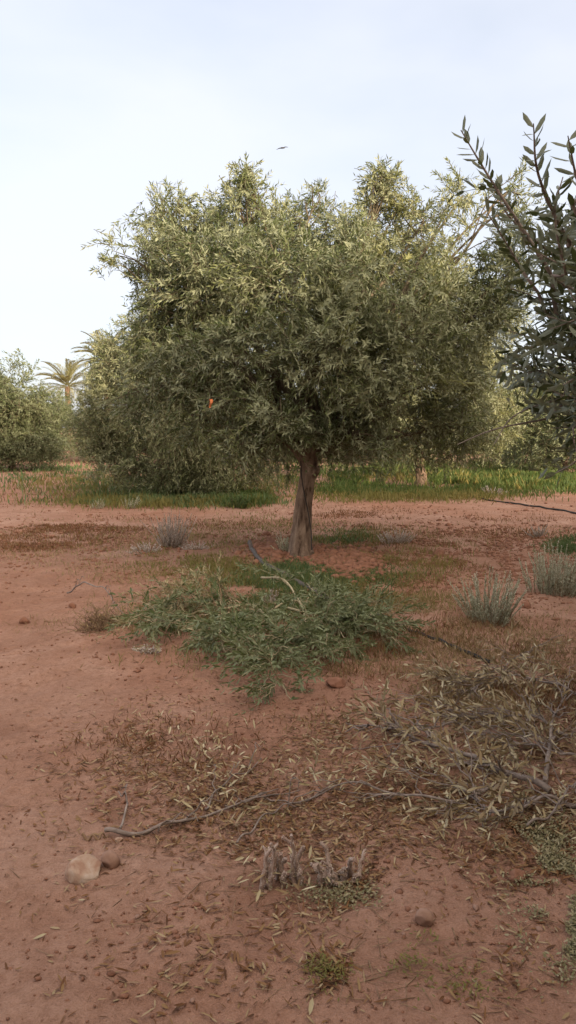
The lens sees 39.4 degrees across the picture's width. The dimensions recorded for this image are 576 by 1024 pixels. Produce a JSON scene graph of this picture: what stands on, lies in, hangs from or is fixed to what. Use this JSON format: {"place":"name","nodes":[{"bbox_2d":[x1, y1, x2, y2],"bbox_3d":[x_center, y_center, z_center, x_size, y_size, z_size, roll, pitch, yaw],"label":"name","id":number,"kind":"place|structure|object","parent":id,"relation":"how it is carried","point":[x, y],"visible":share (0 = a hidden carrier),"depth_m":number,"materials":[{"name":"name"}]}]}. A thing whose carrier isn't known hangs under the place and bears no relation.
{"place":"outdoors","nodes":[
{"label":"outdoors","id":0,"kind":"place"},
{"bbox_2d":[0,428,575,1023],"bbox_3d":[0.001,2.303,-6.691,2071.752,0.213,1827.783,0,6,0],"label":"ground","id":1,"kind":"structure","parent":0,"point":[20,986],"depth_m":3.29,"materials":[{"name":"red soil"}]},
{"bbox_2d":[19,617,29,623],"bbox_3d":[-2.163,0.899,6.603,0.083,0.084,0.077,0,6,0],"label":"stone","id":2,"kind":"object","parent":1,"relation":"on","point":[22,620],"visible":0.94,"depth_m":6.58,"materials":[{"name":"brown stone"}]},
{"bbox_2d":[0,348,73,470],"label":"olive tree","id":3,"kind":"object","parent":1,"relation":"on","point":[11,380],"visible":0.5,"depth_m":28.69,"materials":[{"name":"green plant"}]},
{"bbox_2d":[0,370,80,471],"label":"olive tree","id":4,"kind":"object","parent":1,"relation":"on","point":[32,408],"visible":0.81,"depth_m":28.57,"materials":[{"name":"green plant"}]},
{"bbox_2d":[17,391,75,457],"bbox_3d":[-12.536,-4.096,39.694,4.981,3.812,5.014,1,6,13],"label":"olive tree","id":5,"kind":"object","parent":1,"relation":"on","point":[68,400],"visible":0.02,"depth_m":39.21,"materials":[{"name":"green plant"}]},
{"bbox_2d":[33,358,91,438],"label":"date palm","id":6,"kind":"object","parent":1,"relation":"on","point":[68,377],"visible":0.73,"depth_m":86.24,"materials":[{"name":"green plant"}]},
{"bbox_2d":[68,602,75,607],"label":"stone","id":7,"kind":"object","parent":1,"relation":"on","point":[71,605],"visible":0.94,"depth_m":7.16,"materials":[{"name":"brown stone"}]},
{"bbox_2d":[65,854,100,884],"bbox_3d":[-0.729,1.280,2.854,0.127,0.095,0.110,0,6,0],"label":"stone","id":8,"kind":"object","parent":1,"relation":"on","point":[82,869],"visible":0.84,"depth_m":2.83,"materials":[{"name":"beige stone"}]},
{"bbox_2d":[54,406,132,461],"bbox_3d":[-9.272,-3.417,37.724,4.174,3.720,3.284,-1,6,-10],"label":"olive tree","id":9,"kind":"object","parent":1,"relation":"on","point":[75,450],"visible":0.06,"depth_m":37.27,"materials":[{"name":"green plant"}]},
{"bbox_2d":[67,576,122,612],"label":"bare twig","id":10,"kind":"object","parent":1,"relation":"on","point":[94,586],"visible":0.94,"depth_m":7.31,"materials":[{"name":"grey wood"}]},
{"bbox_2d":[81,833,108,840],"bbox_3d":[-0.743,1.249,3.087,0.109,0.039,0.023,0,6,3],"label":"bare stick","id":11,"kind":"object","parent":1,"relation":"on","point":[83,835],"visible":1,"depth_m":3.08,"materials":[{"name":"brown wood"}]},
{"bbox_2d":[43,586,147,636],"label":"dry bush","id":12,"kind":"object","parent":1,"relation":"on","point":[102,620],"visible":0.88,"depth_m":6.34,"materials":[{"name":"brown plant"}]},
{"bbox_2d":[70,330,120,408],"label":"date palm","id":13,"kind":"object","parent":1,"relation":"on","point":[92,349],"visible":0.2,"depth_m":67.81,"materials":[{"name":"green plant"}]},
{"bbox_2d":[90,498,104,508],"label":"shrub","id":14,"kind":"object","parent":1,"relation":"on","point":[99,503],"visible":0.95,"depth_m":15.96,"materials":[{"name":"grey plant"}]},
{"bbox_2d":[101,850,119,868],"bbox_3d":[-0.643,1.259,2.903,0.068,0.068,0.054,3,7,26],"label":"stone","id":15,"kind":"object","parent":1,"relation":"on","point":[110,858],"visible":1,"depth_m":2.89,"materials":[{"name":"brown stone"}]},
{"bbox_2d":[115,837,122,842],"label":"stone","id":16,"kind":"object","parent":1,"relation":"on","point":[118,839],"visible":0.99,"depth_m":3.05,"materials":[{"name":"beige stone"}]},
{"bbox_2d":[118,784,127,828],"bbox_3d":[-0.673,1.174,3.281,0.041,0.098,0.346,-1,6,-13],"label":"bare stick","id":17,"kind":"object","parent":1,"relation":"on","point":[125,811],"visible":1,"depth_m":3.25,"materials":[{"name":"grey wood"}]},
{"bbox_2d":[122,495,139,508],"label":"shrub","id":18,"kind":"object","parent":1,"relation":"on","point":[131,503],"visible":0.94,"depth_m":15.92,"materials":[{"name":"grey plant"}]},
{"bbox_2d":[126,540,161,554],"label":"shrub","id":19,"kind":"object","parent":1,"relation":"on","point":[146,547],"visible":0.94,"depth_m":10.39,"materials":[{"name":"grey plant"}]},
{"bbox_2d":[132,642,162,653],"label":"shrub","id":20,"kind":"object","parent":1,"relation":"on","point":[149,649],"visible":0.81,"depth_m":5.68,"materials":[{"name":"grey plant"}]},
{"bbox_2d":[97,566,238,662],"bbox_3d":[-0.812,0.742,6.208,0.758,0.439,1.708,2,6,17],"label":"cut branch","id":21,"kind":"object","parent":1,"relation":"on","point":[185,608],"visible":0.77,"depth_m":6.13,"materials":[{"name":"green plant"}]},
{"bbox_2d":[140,507,196,547],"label":"shrub","id":22,"kind":"object","parent":1,"relation":"on","point":[171,535],"visible":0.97,"depth_m":10.71,"materials":[{"name":"grey plant"}]},
{"bbox_2d":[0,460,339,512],"bbox_3d":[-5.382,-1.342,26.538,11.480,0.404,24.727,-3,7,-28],"label":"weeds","id":23,"kind":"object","parent":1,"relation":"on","point":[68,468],"visible":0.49,"depth_m":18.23,"materials":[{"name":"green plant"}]},
{"bbox_2d":[56,312,292,496],"bbox_3d":[-2.540,-2.434,18.810,5.614,5.186,6.132,0,6,0],"label":"olive tree","id":24,"kind":"object","parent":1,"relation":"on","point":[179,471],"visible":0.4,"depth_m":17.73,"materials":[{"name":"green plant"}]},
{"bbox_2d":[105,562,255,645],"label":"cut branch","id":25,"kind":"object","parent":1,"relation":"on","point":[164,604],"visible":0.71,"depth_m":6.32,"materials":[{"name":"green plant"}]},
{"bbox_2d":[121,550,252,607],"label":"cut branch","id":26,"kind":"object","parent":1,"relation":"on","point":[182,582],"visible":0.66,"depth_m":7.14,"materials":[{"name":"green plant"}]},
{"bbox_2d":[180,540,211,549],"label":"shrub","id":27,"kind":"object","parent":1,"relation":"on","point":[192,546],"visible":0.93,"depth_m":10.41,"materials":[{"name":"grey plant"}]},
{"bbox_2d":[104,788,300,836],"bbox_3d":[-0.335,1.211,3.329,0.890,0.114,0.290,-4,7,-34],"label":"bare stick","id":28,"kind":"object","parent":1,"relation":"on","point":[127,833],"visible":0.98,"depth_m":3.23,"materials":[{"name":"grey wood"}]},
{"bbox_2d":[194,587,228,607],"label":"shrub","id":29,"kind":"object","parent":1,"relation":"on","point":[206,597],"visible":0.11,"depth_m":6.97,"materials":[{"name":"green plant"}]},
{"bbox_2d":[122,556,310,659],"bbox_3d":[-0.302,0.725,6.300,0.860,0.657,2.031,4,7,33],"label":"cut branch","id":30,"kind":"object","parent":1,"relation":"on","point":[259,611],"visible":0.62,"depth_m":6.00,"materials":[{"name":"green plant"}]},
{"bbox_2d":[205,742,261,809],"bbox_3d":[-0.282,1.160,3.575,0.115,0.120,0.516,3,7,25],"label":"bare stick","id":31,"kind":"object","parent":1,"relation":"on","point":[216,790],"visible":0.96,"depth_m":3.57,"materials":[{"name":"brown wood"}]},
{"bbox_2d":[177,581,292,672],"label":"cut branch","id":32,"kind":"object","parent":1,"relation":"on","point":[212,624],"visible":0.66,"depth_m":5.40,"materials":[{"name":"green plant"}]},
{"bbox_2d":[229,492,249,508],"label":"shrub","id":33,"kind":"object","parent":1,"relation":"on","point":[238,499],"visible":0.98,"depth_m":15.78,"materials":[{"name":"green plant"}]},
{"bbox_2d":[236,777,299,842],"bbox_3d":[-0.094,1.192,3.237,0.080,0.153,0.404,5,8,40],"label":"bare stick","id":34,"kind":"object","parent":1,"relation":"on","point":[249,833],"visible":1,"depth_m":3.29,"materials":[{"name":"brown wood"}]},
{"bbox_2d":[263,587,279,601],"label":"shrub","id":35,"kind":"object","parent":1,"relation":"on","point":[272,597],"visible":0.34,"depth_m":7.16,"materials":[{"name":"green plant"}]},
{"bbox_2d":[270,531,288,551],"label":"shrub","id":36,"kind":"object","parent":1,"relation":"on","point":[286,547],"visible":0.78,"depth_m":9.62,"materials":[{"name":"grey plant"}]},
{"bbox_2d":[259,834,304,891],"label":"dead plant","id":37,"kind":"object","parent":1,"relation":"on","point":[277,862],"visible":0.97,"depth_m":2.82,"materials":[{"name":"beige plant"}]},
{"bbox_2d":[4,511,560,676],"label":"weeds","id":38,"kind":"object","parent":1,"relation":"on","point":[229,563],"visible":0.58,"depth_m":8.90,"materials":[{"name":"green plant"}]},
{"bbox_2d":[199,587,366,714],"bbox_3d":[-0.021,0.911,5.338,1.022,0.658,1.991,1,6,9],"label":"cut branch","id":39,"kind":"object","parent":1,"relation":"on","point":[267,655],"visible":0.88,"depth_m":4.96,"materials":[{"name":"green plant"}]},
{"bbox_2d":[0,513,567,1023],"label":"pebbles","id":40,"kind":"object","parent":1,"relation":"on","point":[476,909],"visible":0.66,"depth_m":3.14,"materials":[{"name":"brown stone"}]},
{"bbox_2d":[0,506,574,1023],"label":"scattered leaves","id":41,"kind":"object","parent":1,"relation":"on","point":[268,868],"visible":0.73,"depth_m":2.76,"materials":[{"name":"brown plant"}]},
{"bbox_2d":[0,462,574,513],"bbox_3d":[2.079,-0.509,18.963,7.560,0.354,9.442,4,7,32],"label":"grass","id":42,"kind":"structure","parent":1,"relation":"on","point":[389,487],"depth_m":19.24,"materials":[{"name":"green plant"}]},
{"bbox_2d":[0,567,575,1023],"bbox_3d":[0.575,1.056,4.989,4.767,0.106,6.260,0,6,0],"label":"leaf litter","id":43,"kind":"object","parent":1,"relation":"on","point":[489,851],"visible":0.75,"depth_m":3.19,"materials":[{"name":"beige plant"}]},
{"bbox_2d":[0,476,575,887],"bbox_3d":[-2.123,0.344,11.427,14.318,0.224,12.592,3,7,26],"label":"dead weeds","id":44,"kind":"object","parent":1,"relation":"on","point":[470,638],"visible":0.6,"depth_m":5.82,"materials":[{"name":"brown plant"}]},
{"bbox_2d":[0,482,575,1023],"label":"dark crumbs","id":45,"kind":"object","parent":1,"relation":"on","point":[388,860],"visible":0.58,"depth_m":8.01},
{"bbox_2d":[0,497,575,1022],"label":"soil clods","id":46,"kind":"object","parent":1,"relation":"on","point":[260,775],"visible":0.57,"depth_m":3.65,"materials":[{"name":"brown soil"}]},
{"bbox_2d":[261,565,322,671],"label":"cut branch","id":47,"kind":"object","parent":1,"relation":"on","point":[273,578],"visible":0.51,"depth_m":7.14,"materials":[{"name":"green plant"}]},
{"bbox_2d":[199,581,392,676],"bbox_3d":[0.085,0.790,5.801,0.858,0.621,1.626,5,8,40],"label":"cut branch","id":48,"kind":"object","parent":1,"relation":"on","point":[293,623],"visible":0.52,"depth_m":5.57,"materials":[{"name":"green plant"}]},
{"bbox_2d":[308,997,313,1014],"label":"fallen leaf","id":49,"kind":"object","parent":1,"relation":"on","point":[311,1004],"visible":1,"depth_m":2.20,"materials":[{"name":"beige plant"}]},
{"bbox_2d":[229,530,396,582],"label":"red earth","id":50,"kind":"structure","parent":1,"relation":"on","point":[366,561],"depth_m":9.37,"materials":[{"name":"brown soil"}]},
{"bbox_2d":[80,151,548,557],"bbox_3d":[0.254,-1.882,10.067,5.475,4.897,4.804,-2,6,-15],"label":"olive tree","id":51,"kind":"object","parent":1,"relation":"on","point":[343,291],"visible":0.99,"depth_m":9.01,"materials":[{"name":"green plant"}]},
{"bbox_2d":[300,461,311,549],"bbox_3d":[0.213,-0.074,9.327,0.145,1.037,0.038,0,6,0],"label":"drip tube","id":52,"kind":"object","parent":51,"relation":"attached to","point":[306,504],"visible":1,"depth_m":9.33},
{"bbox_2d":[247,540,388,617],"bbox_3d":[0.106,0.628,8.116,0.153,0.213,3.742,-2,6,-20],"label":"water pipe","id":53,"kind":"object","parent":1,"relation":"on","point":[254,552],"visible":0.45,"depth_m":8.94,"materials":[{"name":"black plastic"}]},
{"bbox_2d":[326,677,345,687],"bbox_3d":[0.295,1.059,4.962,0.126,0.070,0.104,0,6,0],"label":"stone","id":54,"kind":"object","parent":1,"relation":"on","point":[335,682],"visible":0.95,"depth_m":4.94,"materials":[{"name":"brown stone"}]},
{"bbox_2d":[280,570,393,642],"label":"cut branch","id":55,"kind":"object","parent":1,"relation":"on","point":[321,589],"visible":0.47,"depth_m":6.39,"materials":[{"name":"green plant"}]},
{"bbox_2d":[310,841,366,886],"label":"dead plant","id":56,"kind":"object","parent":1,"relation":"on","point":[329,872],"visible":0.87,"depth_m":2.83,"materials":[{"name":"beige plant"}]},
{"bbox_2d":[105,622,575,901],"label":"dry leaves","id":57,"kind":"object","parent":1,"relation":"on","point":[386,771],"depth_m":3.72,"materials":[{"name":"plant"}]},
{"bbox_2d":[107,523,575,642],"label":"weeds","id":58,"kind":"object","parent":1,"relation":"on","point":[563,543],"visible":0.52,"depth_m":8.49,"materials":[{"name":"green plant"}]},
{"bbox_2d":[272,582,428,673],"bbox_3d":[0.423,0.854,5.962,0.876,0.591,1.889,3,7,23],"label":"cut branch","id":59,"kind":"object","parent":1,"relation":"on","point":[352,646],"visible":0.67,"depth_m":5.53,"materials":[{"name":"green plant"}]},
{"bbox_2d":[229,740,494,847],"bbox_3d":[0.336,1.108,3.354,1.068,0.363,0.600,1,6,9],"label":"dry branch","id":60,"kind":"object","parent":1,"relation":"on","point":[387,793],"visible":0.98,"depth_m":3.40,"materials":[{"name":"brown plant"}]},
{"bbox_2d":[306,585,435,657],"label":"cut branch","id":61,"kind":"object","parent":1,"relation":"on","point":[380,623],"visible":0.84,"depth_m":5.83,"materials":[{"name":"green plant"}]},
{"bbox_2d":[233,706,516,1007],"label":"creeping weeds","id":62,"kind":"object","parent":1,"relation":"on","point":[322,960],"visible":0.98,"depth_m":2.33,"materials":[{"name":"green plant"}]},
{"bbox_2d":[372,474,386,484],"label":"shrub","id":63,"kind":"object","parent":1,"relation":"on","point":[380,480],"visible":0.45,"depth_m":22.48,"materials":[{"name":"green plant"}]},
{"bbox_2d":[307,683,485,757],"bbox_3d":[0.635,1.087,4.014,0.922,0.507,0.845,-4,7,-32],"label":"dry branch","id":64,"kind":"object","parent":1,"relation":"on","point":[404,734],"visible":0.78,"depth_m":3.93,"materials":[{"name":"brown plant"}]},
{"bbox_2d":[376,525,416,543],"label":"shrub","id":65,"kind":"object","parent":1,"relation":"on","point":[398,539],"visible":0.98,"depth_m":10.81,"materials":[{"name":"grey plant"}]},
{"bbox_2d":[252,791,575,997],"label":"creeping weeds","id":66,"kind":"object","parent":1,"relation":"on","point":[563,864],"visible":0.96,"depth_m":2.78,"materials":[{"name":"green plant"}]},
{"bbox_2d":[414,908,433,926],"bbox_3d":[0.440,1.305,2.576,0.054,0.064,0.047,4,7,35],"label":"stone","id":67,"kind":"object","parent":1,"relation":"on","point":[423,916],"visible":1,"depth_m":2.56,"materials":[{"name":"brown stone"}]},
{"bbox_2d":[318,247,540,485],"bbox_3d":[3.556,-3.952,22.017,7.012,6.707,5.103,0,6,0],"label":"olive tree","id":68,"kind":"object","parent":1,"relation":"on","point":[499,408],"visible":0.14,"depth_m":21.17,"materials":[{"name":"green plant"}]},
{"bbox_2d":[386,620,489,663],"bbox_3d":[1.085,0.945,5.913,0.065,0.072,1.158,-3,7,-29],"label":"water pipe","id":69,"kind":"object","parent":1,"relation":"on","point":[468,652],"visible":0.51,"depth_m":5.74,"materials":[{"name":"black plastic"}]},
{"bbox_2d":[433,549,443,556],"bbox_3d":[1.852,0.518,9.854,0.114,0.132,0.142,-5,8,-41],"label":"stone","id":70,"kind":"object","parent":1,"relation":"on","point":[437,551],"visible":0.65,"depth_m":9.83,"materials":[{"name":"brown stone"}]},
{"bbox_2d":[322,483,575,513],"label":"water pipe","id":71,"kind":"object","parent":1,"relation":"on","point":[525,505],"visible":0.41,"depth_m":16.48,"materials":[{"name":"black plastic"}]},
{"bbox_2d":[363,646,568,737],"bbox_3d":[0.914,1.038,4.388,0.604,0.724,1.124,-4,7,-31],"label":"dry branch","id":72,"kind":"object","parent":1,"relation":"on","point":[475,705],"visible":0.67,"depth_m":4.32,"materials":[{"name":"brown plant"}]},
{"bbox_2d":[359,717,575,845],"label":"dry branch","id":73,"kind":"object","parent":1,"relation":"on","point":[517,803],"visible":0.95,"depth_m":3.35,"materials":[{"name":"brown plant"}]},
{"bbox_2d":[390,620,570,681],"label":"dry branch","id":74,"kind":"object","parent":1,"relation":"on","point":[491,665],"visible":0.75,"depth_m":5.10,"materials":[{"name":"brown plant"}]},
{"bbox_2d":[397,650,575,708],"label":"dry branch","id":75,"kind":"object","parent":1,"relation":"on","point":[464,679],"visible":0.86,"depth_m":4.80,"materials":[{"name":"brown plant"}]},
{"bbox_2d":[448,564,527,627],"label":"shrub","id":76,"kind":"object","parent":1,"relation":"on","point":[494,612],"visible":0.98,"depth_m":6.42,"materials":[{"name":"grey plant"}]},
{"bbox_2d":[483,487,506,494],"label":"shrub","id":77,"kind":"object","parent":1,"relation":"on","point":[498,491],"visible":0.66,"depth_m":19.59,"materials":[{"name":"green plant"}]},
{"bbox_2d":[420,656,575,794],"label":"dry branch","id":78,"kind":"object","parent":1,"relation":"on","point":[509,744],"visible":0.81,"depth_m":3.95,"materials":[{"name":"brown plant"}]},
{"bbox_2d":[448,382,547,467],"bbox_3d":[9.026,-3.171,32.867,5.217,4.651,4.105,6,9,45],"label":"olive tree","id":79,"kind":"object","parent":1,"relation":"on","point":[491,459],"visible":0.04,"depth_m":32.75,"materials":[{"name":"green plant"}]},
{"bbox_2d":[446,113,575,486],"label":"olive tree","id":80,"kind":"object","parent":1,"relation":"on","point":[558,281],"visible":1,"depth_m":2.91,"materials":[{"name":"green plant"}]},
{"bbox_2d":[507,868,525,882],"bbox_3d":[0.803,1.277,2.816,0.065,0.056,0.053,0,6,0],"label":"stone","id":81,"kind":"object","parent":1,"relation":"on","point":[515,873],"visible":0.88,"depth_m":2.80,"materials":[{"name":"brown stone"}]},
{"bbox_2d":[522,601,530,607],"bbox_3d":[2.083,0.821,7.020,0.076,0.079,0.069,0,6,0],"label":"stone","id":82,"kind":"object","parent":1,"relation":"on","point":[527,604],"visible":0.84,"depth_m":7.00,"materials":[{"name":"brown stone"}]},
{"bbox_2d":[486,356,575,472],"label":"olive tree","id":83,"kind":"object","parent":1,"relation":"on","point":[541,443],"visible":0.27,"depth_m":26.30,"materials":[{"name":"green plant"}]},
{"bbox_2d":[522,523,547,537],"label":"shrub","id":84,"kind":"object","parent":1,"relation":"on","point":[541,533],"visible":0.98,"depth_m":11.75,"materials":[{"name":"grey plant"}]},
{"bbox_2d":[506,700,575,825],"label":"dry branch","id":85,"kind":"object","parent":1,"relation":"on","point":[540,793],"visible":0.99,"depth_m":3.42,"materials":[{"name":"brown plant"}]},
{"bbox_2d":[513,636,575,783],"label":"dry branch","id":86,"kind":"object","parent":1,"relation":"on","point":[549,748],"visible":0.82,"depth_m":4.13,"materials":[{"name":"brown plant"}]},
{"bbox_2d":[518,536,575,597],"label":"shrub","id":87,"kind":"object","parent":1,"relation":"on","point":[564,583],"visible":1,"depth_m":7.53,"materials":[{"name":"grey plant"}]},
{"bbox_2d":[0,0,575,427],"label":"sky","id":88,"kind":"structure","parent":0,"point":[101,100],"materials":[{"name":"white"}]},
{"bbox_2d":[37,451,575,501],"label":"grass","id":89,"kind":"structure","parent":0,"point":[484,483],"depth_m":22.80,"materials":[{"name":"green plant"}]}
]}

